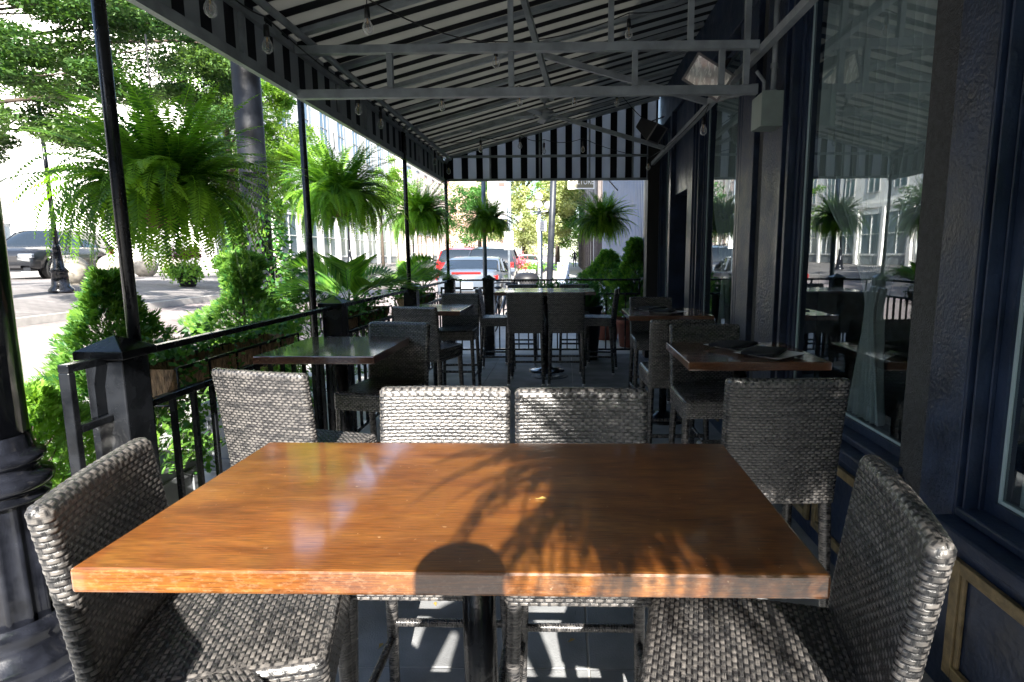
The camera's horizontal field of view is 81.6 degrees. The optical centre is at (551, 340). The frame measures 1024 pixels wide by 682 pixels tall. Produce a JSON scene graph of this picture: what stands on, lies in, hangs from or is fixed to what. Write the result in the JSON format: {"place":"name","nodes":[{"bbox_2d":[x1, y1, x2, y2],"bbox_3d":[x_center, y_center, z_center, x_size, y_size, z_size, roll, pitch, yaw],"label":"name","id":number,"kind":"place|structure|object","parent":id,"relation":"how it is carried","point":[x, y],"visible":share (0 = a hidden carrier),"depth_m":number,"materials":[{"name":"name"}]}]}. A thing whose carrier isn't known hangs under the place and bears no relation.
{"place":"outdoors","nodes":[
{"label":"outdoors","id":0,"kind":"place"},
{"bbox_2d":[17,257,561,382],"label":"street","id":1,"kind":"structure","parent":0,"point":[35,346],"depth_m":10.74,"materials":[{"name":"grey asphalt"}]},
{"bbox_2d":[436,245,475,270],"bbox_3d":[-4.087,-3.596,28.378,2.320,1.906,4.865,0,8,1],"label":"parked car","id":2,"kind":"object","parent":1,"relation":"on","point":[459,252],"visible":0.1,"depth_m":26.19,"materials":[{"name":"red"}]},
{"bbox_2d":[436,256,514,305],"bbox_3d":[-2.285,-1.902,18.578,2.160,1.497,4.720,0,8,1],"label":"parked car","id":3,"kind":"object","parent":1,"relation":"on","point":[469,267],"visible":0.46,"depth_m":16.89,"materials":[{"name":"silver metal"}]},
{"bbox_2d":[468,244,519,281],"bbox_3d":[-2.359,-3.148,25.270,2.320,1.906,4.865,0,8,1],"label":"parked car","id":4,"kind":"object","parent":1,"relation":"on","point":[498,251],"visible":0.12,"depth_m":23.12,"materials":[{"name":"metal"}]},
{"bbox_2d":[485,181,584,254],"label":"street tree","id":5,"kind":"object","parent":1,"relation":"on","point":[525,236],"visible":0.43,"depth_m":44.47,"materials":[{"name":"green plant"}]},
{"bbox_2d":[10,255,577,317],"bbox_3d":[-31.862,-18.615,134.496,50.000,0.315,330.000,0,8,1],"label":"plaza","id":6,"kind":"structure","parent":0,"point":[32,295],"depth_m":16.07,"materials":[{"name":"concrete"}]},
{"bbox_2d":[0,130,15,238],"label":"street building","id":7,"kind":"structure","parent":6,"relation":"on","point":[8,214],"depth_m":44.49,"materials":[{"name":"white paint"}]},
{"bbox_2d":[37,104,74,291],"bbox_3d":[-11.975,-3.751,14.086,0.520,5.150,0.520,0,8,1],"label":"street lamp","id":8,"kind":"object","parent":6,"relation":"on","point":[60,279],"visible":0.58,"depth_m":14.25,"materials":[{"name":"black metal"}]},
{"bbox_2d":[6,227,113,278],"bbox_3d":[-18.739,-3.280,22.100,2.320,1.906,4.865,-1,8,-8],"label":"parked car","id":9,"kind":"object","parent":6,"relation":"on","point":[26,250],"visible":0.41,"depth_m":21.00,"materials":[{"name":"black"}]},
{"bbox_2d":[51,255,89,284],"bbox_3d":[-13.368,-1.968,16.452,0.860,0.860,0.860,0,8,1],"label":"sphere bollard","id":10,"kind":"object","parent":6,"relation":"on","point":[77,271],"visible":0.43,"depth_m":16.26,"materials":[{"name":"concrete"}]},
{"bbox_2d":[0,0,266,163],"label":"locust tree","id":11,"kind":"object","parent":6,"relation":"on","point":[129,23],"visible":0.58,"depth_m":9.94,"materials":[{"name":"green plant"}]},
{"bbox_2d":[133,255,158,276],"bbox_3d":[-15.380,-2.829,22.389,0.860,0.860,0.860,0,8,1],"label":"sphere bollard","id":12,"kind":"object","parent":6,"relation":"on","point":[140,269],"visible":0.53,"depth_m":22.10,"materials":[{"name":"concrete"}]},
{"bbox_2d":[155,242,214,286],"bbox_3d":[-11.121,-2.382,17.971,1.861,1.474,1.669,0,8,1],"label":"shrub","id":13,"kind":"object","parent":6,"relation":"on","point":[186,276],"visible":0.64,"depth_m":17.91,"materials":[{"name":"green plant"}]},
{"bbox_2d":[0,0,397,271],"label":"street building","id":14,"kind":"structure","parent":6,"relation":"on","point":[328,127],"depth_m":36.20,"materials":[{"name":"white paint"}]},
{"bbox_2d":[282,212,298,257],"bbox_3d":[-16.583,-6.696,37.444,0.086,2.840,2.370,0,8,1],"label":"window","id":15,"kind":"structure","parent":14,"relation":"in","point":[292,233],"depth_m":37.91,"materials":[{"name":"white glass"}]},
{"bbox_2d":[323,222,336,256],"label":"window","id":16,"kind":"structure","parent":14,"relation":"in","point":[332,250],"depth_m":44.23,"materials":[{"name":"white"}]},
{"bbox_2d":[16,275,390,326],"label":"kerb","id":17,"kind":"structure","parent":6,"relation":"on","point":[39,319],"depth_m":13.88,"materials":[{"name":"concrete"}]},
{"bbox_2d":[149,42,330,244],"bbox_3d":[-9.397,-5.334,17.349,5.512,8.259,4.490,-3,9,-20],"label":"street tree","id":18,"kind":"object","parent":6,"relation":"on","point":[278,101],"visible":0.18,"depth_m":17.46,"materials":[{"name":"green plant"}]},
{"bbox_2d":[351,155,427,266],"bbox_3d":[-10.973,-8.753,40.505,5.049,7.674,5.300,0,8,1],"label":"street tree","id":19,"kind":"object","parent":6,"relation":"on","point":[394,173],"visible":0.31,"depth_m":39.66,"materials":[{"name":"green plant"}]},
{"bbox_2d":[394,155,445,261],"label":"street building","id":20,"kind":"structure","parent":6,"relation":"on","point":[429,248],"depth_m":69.10,"materials":[{"name":"beige paint"}]},
{"bbox_2d":[447,181,503,247],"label":"street building","id":21,"kind":"structure","parent":6,"relation":"on","point":[489,242],"depth_m":85.88,"materials":[{"name":"white"}]},
{"bbox_2d":[436,181,521,247],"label":"street tree","id":22,"kind":"object","parent":6,"relation":"on","point":[464,192],"visible":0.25,"depth_m":57.13,"materials":[{"name":"green plant"}]},
{"bbox_2d":[578,181,602,269],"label":"street building","id":23,"kind":"structure","parent":6,"relation":"on","point":[588,251],"depth_m":36.64,"materials":[{"name":"beige brick"}]},
{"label":"near kerb","id":24,"kind":"structure","parent":6,"relation":"on","visible":0},
{"bbox_2d":[504,181,513,281],"bbox_3d":[-1.173,-3.094,16.143,0.260,4.400,0.100,0,8,1],"label":"street sign","id":25,"kind":"object","parent":24,"relation":"on","point":[509,245],"visible":0.61,"depth_m":16.15,"materials":[{"name":"white metal"}]},
{"bbox_2d":[42,257,644,681],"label":"sidewalk","id":26,"kind":"structure","parent":0,"point":[574,271],"depth_m":10.32,"materials":[{"name":"concrete"}]},
{"bbox_2d":[0,196,75,681],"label":"lamp post","id":27,"kind":"object","parent":26,"relation":"on","point":[32,645],"visible":0.74,"depth_m":2.16,"materials":[{"name":"black metal"}]},
{"bbox_2d":[24,377,95,489],"bbox_3d":[-2.312,0.752,2.677,1.020,1.156,1.198,0,8,1],"label":"arborvitae","id":28,"kind":"object","parent":26,"relation":"on","point":[47,416],"visible":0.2,"depth_m":2.66,"materials":[{"name":"green plant"}]},
{"bbox_2d":[55,450,198,506],"bbox_3d":[-2.304,0.895,3.238,0.510,0.450,0.510,0,8,1],"label":"planter box","id":29,"kind":"object","parent":26,"relation":"on","point":[169,481],"visible":0.07,"depth_m":3.26,"materials":[{"name":"grey concrete"}]},
{"bbox_2d":[27,265,225,485],"bbox_3d":[-2.302,0.246,3.116,0.820,1.290,0.877,2,9,17],"label":"arborvitae","id":30,"kind":"object","parent":29,"relation":"in","point":[99,295],"visible":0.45,"depth_m":3.01,"materials":[{"name":"green plant"}]},
{"bbox_2d":[200,397,230,470],"bbox_3d":[-2.313,0.677,4.551,0.510,0.500,0.510,0,8,1],"label":"planter box","id":31,"kind":"object","parent":26,"relation":"on","point":[226,465],"visible":0.06,"depth_m":4.32,"materials":[{"name":"grey concrete"}]},
{"bbox_2d":[175,249,312,411],"bbox_3d":[-2.502,-0.024,4.869,1.054,1.458,1.119,-4,9,-26],"label":"arborvitae","id":32,"kind":"object","parent":31,"relation":"in","point":[248,291],"visible":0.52,"depth_m":4.70,"materials":[{"name":"green plant"}]},
{"bbox_2d":[230,61,279,370],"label":"utility column","id":33,"kind":"structure","parent":26,"relation":"on","point":[246,84],"depth_m":5.70,"materials":[{"name":"metal"}]},
{"bbox_2d":[218,193,313,406],"bbox_3d":[-2.917,-0.340,6.008,1.085,2.307,1.083,0,8,1],"label":"climbing plant","id":34,"kind":"object","parent":26,"relation":"on","point":[278,230],"visible":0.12,"depth_m":5.91,"materials":[{"name":"green plant"}]},
{"bbox_2d":[279,248,361,393],"bbox_3d":[-2.637,-0.143,6.474,1.294,1.729,1.295,0,8,1],"label":"arborvitae","id":35,"kind":"object","parent":26,"relation":"on","point":[302,254],"visible":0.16,"depth_m":6.22,"materials":[{"name":"green plant"}]},
{"bbox_2d":[481,181,486,297],"bbox_3d":[-1.095,-1.610,9.646,0.180,3.600,0.175,0,8,1],"label":"street pole","id":36,"kind":"object","parent":26,"relation":"on","point":[483,195],"visible":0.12,"depth_m":9.63,"materials":[{"name":"black metal"}]},
{"bbox_2d":[487,181,511,230],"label":"building","id":37,"kind":"structure","parent":26,"relation":"on","point":[499,188],"depth_m":29.29,"materials":[{"name":"white"}]},
{"bbox_2d":[526,192,548,282],"bbox_3d":[-0.523,-4.309,25.150,0.891,3.920,0.892,-8,11,-42],"label":"globe lamp","id":38,"kind":"object","parent":26,"relation":"on","point":[538,204],"visible":0.92,"depth_m":24.96,"materials":[{"name":"grey paint"}]},
{"bbox_2d":[517,250,572,272],"bbox_3d":[-1.029,-3.186,25.800,4.016,1.514,1.978,0,8,1],"label":"flower planter","id":39,"kind":"object","parent":26,"relation":"on","point":[525,265],"visible":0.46,"depth_m":25.54,"materials":[{"name":"plant"}]},
{"bbox_2d":[512,181,578,264],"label":"street tree","id":40,"kind":"object","parent":26,"relation":"on","point":[567,240],"visible":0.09,"depth_m":74.05,"materials":[{"name":"green plant"}]},
{"bbox_2d":[546,181,556,285],"bbox_3d":[-0.026,-2.720,13.755,0.405,4.507,0.260,0,8,1],"label":"street pole","id":41,"kind":"object","parent":26,"relation":"on","point":[551,225],"visible":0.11,"depth_m":13.72,"materials":[{"name":"grey metal"}]},
{"bbox_2d":[536,274,599,304],"bbox_3d":[0.252,-0.476,9.785,1.083,1.303,0.517,0,8,1],"label":"planter box","id":42,"kind":"object","parent":26,"relation":"on","point":[556,284],"visible":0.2,"depth_m":9.62,"materials":[{"name":"black plastic"}]},
{"bbox_2d":[599,312,621,339],"bbox_3d":[1.045,-0.279,11.257,0.600,0.480,0.600,0,8,1],"label":"terracotta pot","id":43,"kind":"object","parent":26,"relation":"on","point":[602,333],"visible":0.19,"depth_m":11.08,"materials":[{"name":"brown ceramic"}]},
{"bbox_2d":[570,248,637,314],"bbox_3d":[1.083,-1.048,11.101,1.528,1.386,1.584,0,8,1],"label":"arborvitae","id":44,"kind":"object","parent":43,"relation":"in","point":[603,263],"visible":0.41,"depth_m":10.94,"materials":[{"name":"green plant"}]},
{"bbox_2d":[602,180,643,306],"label":"metal building","id":45,"kind":"structure","parent":26,"relation":"on","point":[633,190],"depth_m":13.86,"materials":[{"name":"grey"}]},
{"bbox_2d":[616,317,629,347],"bbox_3d":[1.394,-0.149,10.358,0.600,0.480,0.600,0,8,1],"label":"terracotta pot","id":46,"kind":"object","parent":26,"relation":"on","point":[620,322],"visible":0.29,"depth_m":10.19,"materials":[{"name":"brown ceramic"}]},
{"bbox_2d":[603,236,643,316],"bbox_3d":[1.427,-1.056,10.452,1.107,1.587,1.183,-8,11,-41],"label":"arborvitae","id":47,"kind":"object","parent":46,"relation":"in","point":[632,263],"visible":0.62,"depth_m":10.22,"materials":[{"name":"green plant"}]},
{"bbox_2d":[511,181,577,255],"label":"sky","id":48,"kind":"structure","parent":0,"point":[563,252],"materials":[{"name":"white"}]},
{"bbox_2d":[335,354,933,681],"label":"patio floor","id":49,"kind":"structure","parent":0,"point":[431,654],"depth_m":2.55,"materials":[{"name":"concrete"}]},
{"bbox_2d":[24,437,354,681],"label":"bar stool","id":50,"kind":"object","parent":49,"relation":"on","point":[86,512],"visible":0.77,"depth_m":1.27,"materials":[{"name":"wicker"}]},
{"bbox_2d":[191,662,262,681],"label":"bar stool","id":51,"kind":"object","parent":49,"relation":"on","point":[244,675],"visible":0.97,"depth_m":1.18,"materials":[{"name":"wicker"}]},
{"bbox_2d":[57,276,456,499],"bbox_3d":[-1.664,0.125,5.788,0.196,1.289,7.258,0,8,1],"label":"railing","id":52,"kind":"object","parent":49,"relation":"on","point":[123,401],"visible":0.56,"depth_m":2.44,"materials":[{"name":"black metal"}]},
{"bbox_2d":[141,307,301,474],"bbox_3d":[-1.943,0.311,3.532,0.491,0.941,1.502,0,8,1],"label":"rail planter","id":53,"kind":"object","parent":52,"relation":"attached to","point":[199,361],"visible":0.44,"depth_m":3.21,"materials":[{"name":"brown wood"}]},
{"bbox_2d":[317,292,391,374],"bbox_3d":[-1.898,-0.010,5.758,0.510,0.929,1.497,0,8,1],"label":"rail planter","id":54,"kind":"object","parent":52,"relation":"attached to","point":[362,313],"visible":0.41,"depth_m":5.70,"materials":[{"name":"brown"}]},
{"bbox_2d":[269,251,424,299],"bbox_3d":[-2.022,-0.595,5.782,1.473,0.568,1.394,-6,10,-35],"label":"palm plant","id":55,"kind":"object","parent":54,"relation":"in","point":[352,278],"visible":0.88,"depth_m":5.63,"materials":[{"name":"green plant"}]},
{"bbox_2d":[388,279,440,305],"bbox_3d":[-1.823,-0.370,7.999,0.460,0.938,1.525,0,8,1],"label":"rail planter","id":56,"kind":"object","parent":52,"relation":"attached to","point":[425,297],"visible":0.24,"depth_m":7.93,"materials":[{"name":"ceramic"}]},
{"bbox_2d":[339,251,451,297],"bbox_3d":[-2.015,-0.866,7.618,1.606,0.572,1.474,0,8,1],"label":"palm plant","id":57,"kind":"object","parent":56,"relation":"in","point":[416,271],"visible":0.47,"depth_m":7.45,"materials":[{"name":"green plant"}]},
{"bbox_2d":[381,262,464,284],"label":"palm plant","id":58,"kind":"object","parent":56,"relation":"in","point":[436,276],"visible":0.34,"depth_m":8.59,"materials":[{"name":"green plant"}]},
{"bbox_2d":[211,368,376,466],"bbox_3d":[-1.097,0.653,2.644,0.460,1.150,0.519,2,9,16],"label":"bar stool","id":59,"kind":"object","parent":49,"relation":"on","point":[259,409],"visible":0.4,"depth_m":2.36,"materials":[{"name":"wicker"}]},
{"bbox_2d":[253,337,408,431],"bbox_3d":[-1.302,0.546,3.725,0.680,1.050,0.790,0,8,1],"label":"bar table","id":60,"kind":"object","parent":49,"relation":"on","point":[340,353],"visible":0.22,"depth_m":3.52,"materials":[{"name":"brown wood"}]},
{"bbox_2d":[334,321,429,442],"bbox_3d":[-1.081,0.473,3.871,0.460,1.150,0.519,2,9,13],"label":"bar stool","id":61,"kind":"object","parent":49,"relation":"on","point":[408,365],"visible":0.48,"depth_m":3.96,"materials":[{"name":"wicker"}]},
{"bbox_2d":[392,306,463,385],"bbox_3d":[-1.132,0.234,5.505,0.460,1.150,0.519,3,9,19],"label":"bar stool","id":62,"kind":"object","parent":49,"relation":"on","point":[440,352],"visible":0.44,"depth_m":5.24,"materials":[{"name":"wicker"}]},
{"bbox_2d":[349,386,510,681],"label":"bar stool","id":63,"kind":"object","parent":49,"relation":"on","point":[444,414],"visible":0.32,"depth_m":2.02,"materials":[{"name":"wicker"}]},
{"bbox_2d":[391,304,472,385],"bbox_3d":[-1.232,0.166,6.321,0.680,1.050,0.840,0,8,1],"label":"bar table","id":64,"kind":"object","parent":49,"relation":"on","point":[451,309],"visible":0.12,"depth_m":6.30,"materials":[{"name":"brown wood"}]},
{"bbox_2d":[70,442,830,681],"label":"bar table","id":65,"kind":"object","parent":49,"relation":"on","point":[477,527],"visible":1,"depth_m":1.21,"materials":[{"name":"brown wood"}]},
{"bbox_2d":[90,0,817,428],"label":"frame","id":66,"kind":"object","parent":49,"relation":"on","point":[410,74],"visible":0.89,"depth_m":4.71,"materials":[{"name":"metal"}]},
{"bbox_2d":[0,34,313,281],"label":"hanging fern","id":67,"kind":"object","parent":66,"relation":"hanging from","point":[174,189],"visible":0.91,"depth_m":2.76,"materials":[{"name":"green plant"}]},
{"bbox_2d":[203,0,450,173],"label":"string light","id":68,"kind":"object","parent":66,"relation":"hanging from","point":[266,32],"visible":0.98,"depth_m":3.68,"materials":[{"name":"black"}]},
{"bbox_2d":[259,123,415,247],"bbox_3d":[-1.925,-1.342,5.267,1.235,1.058,1.310,-6,10,-35],"label":"hanging fern","id":69,"kind":"object","parent":66,"relation":"hanging from","point":[338,193],"visible":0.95,"depth_m":5.05,"materials":[{"name":"green plant"}]},
{"bbox_2d":[378,179,462,247],"bbox_3d":[-1.861,-1.753,8.141,1.283,0.995,1.340,7,11,42],"label":"hanging fern","id":70,"kind":"object","parent":66,"relation":"hanging from","point":[427,218],"visible":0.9,"depth_m":7.98,"materials":[{"name":"green plant"}]},
{"bbox_2d":[457,191,519,245],"bbox_3d":[-1.006,-1.987,9.302,1.026,0.995,1.088,2,9,16],"label":"hanging fern","id":71,"kind":"object","parent":66,"relation":"hanging from","point":[486,221],"visible":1,"depth_m":9.13,"materials":[{"name":"green plant"}]},
{"bbox_2d":[362,0,687,68],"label":"string light","id":72,"kind":"object","parent":66,"relation":"hanging from","point":[366,12],"visible":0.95,"depth_m":4.53,"materials":[{"name":"black"}]},
{"bbox_2d":[513,98,573,123],"bbox_3d":[-0.095,-2.714,6.893,0.715,0.285,0.722,0,8,1],"label":"ceiling fan","id":73,"kind":"object","parent":66,"relation":"hanging from","point":[544,114],"visible":0.95,"depth_m":6.84,"materials":[{"name":"grey metal"}]},
{"bbox_2d":[430,104,708,169],"bbox_3d":[0.731,-2.388,7.156,3.724,0.644,2.611,7,11,40],"label":"string light","id":74,"kind":"object","parent":66,"relation":"hanging from","point":[703,124],"visible":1,"depth_m":7.69,"materials":[{"name":"black"}]},
{"bbox_2d":[563,181,639,247],"bbox_3d":[0.793,-1.952,9.183,1.203,1.046,1.257,-2,9,-15],"label":"hanging fern","id":75,"kind":"object","parent":66,"relation":"hanging from","point":[602,219],"visible":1,"depth_m":9.04,"materials":[{"name":"green plant"}]},
{"bbox_2d":[439,293,480,385],"bbox_3d":[-1.079,0.038,6.841,0.460,1.150,0.519,0,8,1],"label":"bar stool","id":76,"kind":"object","parent":49,"relation":"on","point":[464,326],"visible":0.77,"depth_m":6.96,"materials":[{"name":"wicker"}]},
{"bbox_2d":[475,287,515,374],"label":"bar stool","id":77,"kind":"object","parent":49,"relation":"on","point":[485,321],"visible":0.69,"depth_m":7.93,"materials":[{"name":"wicker"}]},
{"bbox_2d":[505,284,537,363],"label":"bar stool","id":78,"kind":"object","parent":49,"relation":"on","point":[534,344],"visible":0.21,"depth_m":8.71,"materials":[{"name":"wicker"}]},
{"bbox_2d":[506,292,545,386],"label":"bar stool","id":79,"kind":"object","parent":49,"relation":"on","point":[525,312],"visible":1,"depth_m":7.13,"materials":[{"name":"wicker"}]},
{"bbox_2d":[494,288,595,373],"bbox_3d":[-0.074,-0.141,8.139,1.310,1.120,0.900,0,8,1],"label":"bar table","id":80,"kind":"object","parent":49,"relation":"on","point":[545,291],"visible":0.63,"depth_m":8.08,"materials":[{"name":"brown wood"}]},
{"bbox_2d":[456,275,640,355],"bbox_3d":[-0.056,-0.403,9.344,2.890,1.289,0.196,0,8,1],"label":"railing","id":81,"kind":"object","parent":49,"relation":"on","point":[488,292],"visible":0.48,"depth_m":9.28,"materials":[{"name":"black metal"}]},
{"bbox_2d":[547,292,584,386],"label":"bar stool","id":82,"kind":"object","parent":49,"relation":"on","point":[566,312],"visible":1,"depth_m":7.12,"materials":[{"name":"wicker"}]},
{"bbox_2d":[559,284,589,363],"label":"bar stool","id":83,"kind":"object","parent":49,"relation":"on","point":[586,312],"visible":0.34,"depth_m":8.70,"materials":[{"name":"wicker"}]},
{"bbox_2d":[504,387,650,681],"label":"bar stool","id":84,"kind":"object","parent":49,"relation":"on","point":[608,415],"visible":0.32,"depth_m":1.99,"materials":[{"name":"wicker"}]},
{"bbox_2d":[577,283,613,359],"bbox_3d":[0.652,-0.335,9.088,0.760,1.223,0.754,4,10,29],"label":"planter pot","id":85,"kind":"object","parent":49,"relation":"on","point":[592,305],"visible":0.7,"depth_m":8.95,"materials":[{"name":"black plastic"}]},
{"bbox_2d":[579,287,620,374],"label":"bar stool","id":86,"kind":"object","parent":49,"relation":"on","point":[600,320],"visible":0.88,"depth_m":7.87,"materials":[{"name":"wicker"}]},
{"bbox_2d":[628,297,671,403],"bbox_3d":[1.044,0.135,6.118,0.460,1.150,0.519,0,8,1],"label":"bar stool","id":87,"kind":"object","parent":49,"relation":"on","point":[639,334],"visible":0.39,"depth_m":6.25,"materials":[{"name":"wicker"}]},
{"bbox_2d":[621,308,713,424],"bbox_3d":[1.086,0.240,5.747,0.760,1.050,0.750,0,8,1],"label":"bar table","id":88,"kind":"object","parent":49,"relation":"on","point":[632,314],"visible":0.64,"depth_m":5.59,"materials":[{"name":"brown wood"}]},
{"bbox_2d":[639,319,714,443],"bbox_3d":[0.905,0.386,4.407,0.460,1.150,0.519,0,8,-1],"label":"bar stool","id":89,"kind":"object","parent":49,"relation":"on","point":[654,371],"visible":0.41,"depth_m":4.18,"materials":[{"name":"wicker"}]},
{"bbox_2d":[668,324,739,443],"bbox_3d":[0.982,0.493,3.675,0.460,1.150,0.519,0,8,1],"label":"bar stool","id":90,"kind":"object","parent":49,"relation":"on","point":[696,394],"visible":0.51,"depth_m":3.80,"materials":[{"name":"wicker"}]},
{"bbox_2d":[666,342,831,377],"bbox_3d":[1.077,0.578,3.441,0.730,1.050,0.690,0,8,1],"label":"bar table","id":91,"kind":"object","parent":49,"relation":"on","point":[695,356],"visible":0.26,"depth_m":3.09,"materials":[{"name":"brown wood"}]},
{"bbox_2d":[704,344,770,350],"bbox_3d":[1.081,0.037,3.438,0.278,0.021,0.278,-5,9,-27],"label":"square plate","id":92,"kind":"object","parent":91,"relation":"on","point":[739,349],"visible":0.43,"depth_m":3.45,"materials":[{"name":"black ceramic"}]},
{"bbox_2d":[708,340,757,348],"bbox_3d":[1.061,0.015,3.457,0.258,0.025,0.170,-8,11,-41],"label":"folded napkin","id":93,"kind":"object","parent":92,"relation":"on","point":[733,344],"visible":1,"depth_m":3.41,"materials":[{"name":"black fabric"}]},
{"bbox_2d":[733,350,806,359],"bbox_3d":[1.175,0.073,3.188,0.278,0.021,0.278,-7,11,-38],"label":"square plate","id":94,"kind":"object","parent":91,"relation":"on","point":[787,354],"visible":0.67,"depth_m":3.18,"materials":[{"name":"black"}]},
{"bbox_2d":[741,346,786,356],"bbox_3d":[1.151,0.052,3.203,0.170,0.025,0.258,6,10,36],"label":"folded napkin","id":95,"kind":"object","parent":94,"relation":"on","point":[765,351],"visible":1,"depth_m":3.15,"materials":[{"name":"black fabric"}]},
{"bbox_2d":[696,378,849,607],"bbox_3d":[0.869,0.670,2.467,0.460,1.150,0.519,0,8,1],"label":"bar stool","id":96,"kind":"object","parent":49,"relation":"on","point":[780,440],"visible":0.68,"depth_m":2.19,"materials":[{"name":"wicker"}]},
{"bbox_2d":[638,455,956,681],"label":"bar stool","id":97,"kind":"object","parent":49,"relation":"on","point":[876,620],"visible":0.98,"depth_m":1.21,"materials":[{"name":"wicker"}]},
{"bbox_2d":[642,0,1023,681],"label":"shopfront","id":98,"kind":"object","parent":49,"relation":"on","point":[946,440],"visible":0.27,"depth_m":2.32,"materials":[{"name":"blue paint"}]},
{"bbox_2d":[636,116,667,144],"bbox_3d":[1.139,-2.408,6.721,0.294,0.324,0.384,5,10,31],"label":"speaker","id":99,"kind":"object","parent":98,"relation":"attached to","point":[652,131],"visible":1,"depth_m":6.61,"materials":[{"name":"black plastic"}]},
{"bbox_2d":[663,128,669,296],"bbox_3d":[1.745,-1.675,8.383,0.142,2.670,0.810,0,8,1],"label":"window frame","id":100,"kind":"structure","parent":98,"relation":"in","point":[668,131],"depth_m":8.73,"materials":[{"name":"black paint"}]},
{"bbox_2d":[681,51,734,101],"bbox_3d":[1.151,-1.934,4.357,0.409,0.375,0.328,0,8,1],"label":"patio heater","id":101,"kind":"object","parent":98,"relation":"attached to","point":[702,69],"visible":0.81,"depth_m":4.25,"materials":[{"name":"silver metal"}]},
{"bbox_2d":[701,51,740,320],"bbox_3d":[1.682,-1.277,5.667,0.142,2.670,1.300,0,8,1],"label":"window frame","id":102,"kind":"structure","parent":98,"relation":"in","point":[710,239],"depth_m":6.28,"materials":[{"name":"black paint"}]},
{"bbox_2d":[713,69,738,323],"bbox_3d":[1.710,-0.896,5.718,0.077,3.200,1.151,0,8,1],"label":"sheer curtain","id":103,"kind":"object","parent":98,"relation":"hanging from","point":[725,158],"visible":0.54,"depth_m":5.78,"materials":[{"name":"grey fabric"}]},
{"bbox_2d":[751,0,783,131],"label":"electrical box","id":104,"kind":"object","parent":98,"relation":"attached to","point":[767,110],"visible":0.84,"depth_m":3.82,"materials":[{"name":"grey paint"}]},
{"bbox_2d":[789,0,901,457],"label":"window frame","id":105,"kind":"structure","parent":98,"relation":"in","point":[811,197],"depth_m":3.70,"materials":[{"name":"black paint"}]},
{"bbox_2d":[817,0,937,425],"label":"sheer curtain","id":106,"kind":"object","parent":98,"relation":"hanging from","point":[876,86],"visible":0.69,"depth_m":2.99,"materials":[{"name":"grey fabric"}]},
{"bbox_2d":[984,138,1023,533],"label":"window frame","id":107,"kind":"structure","parent":98,"relation":"in","point":[1005,475],"depth_m":1.99,"materials":[{"name":"blue paint"}]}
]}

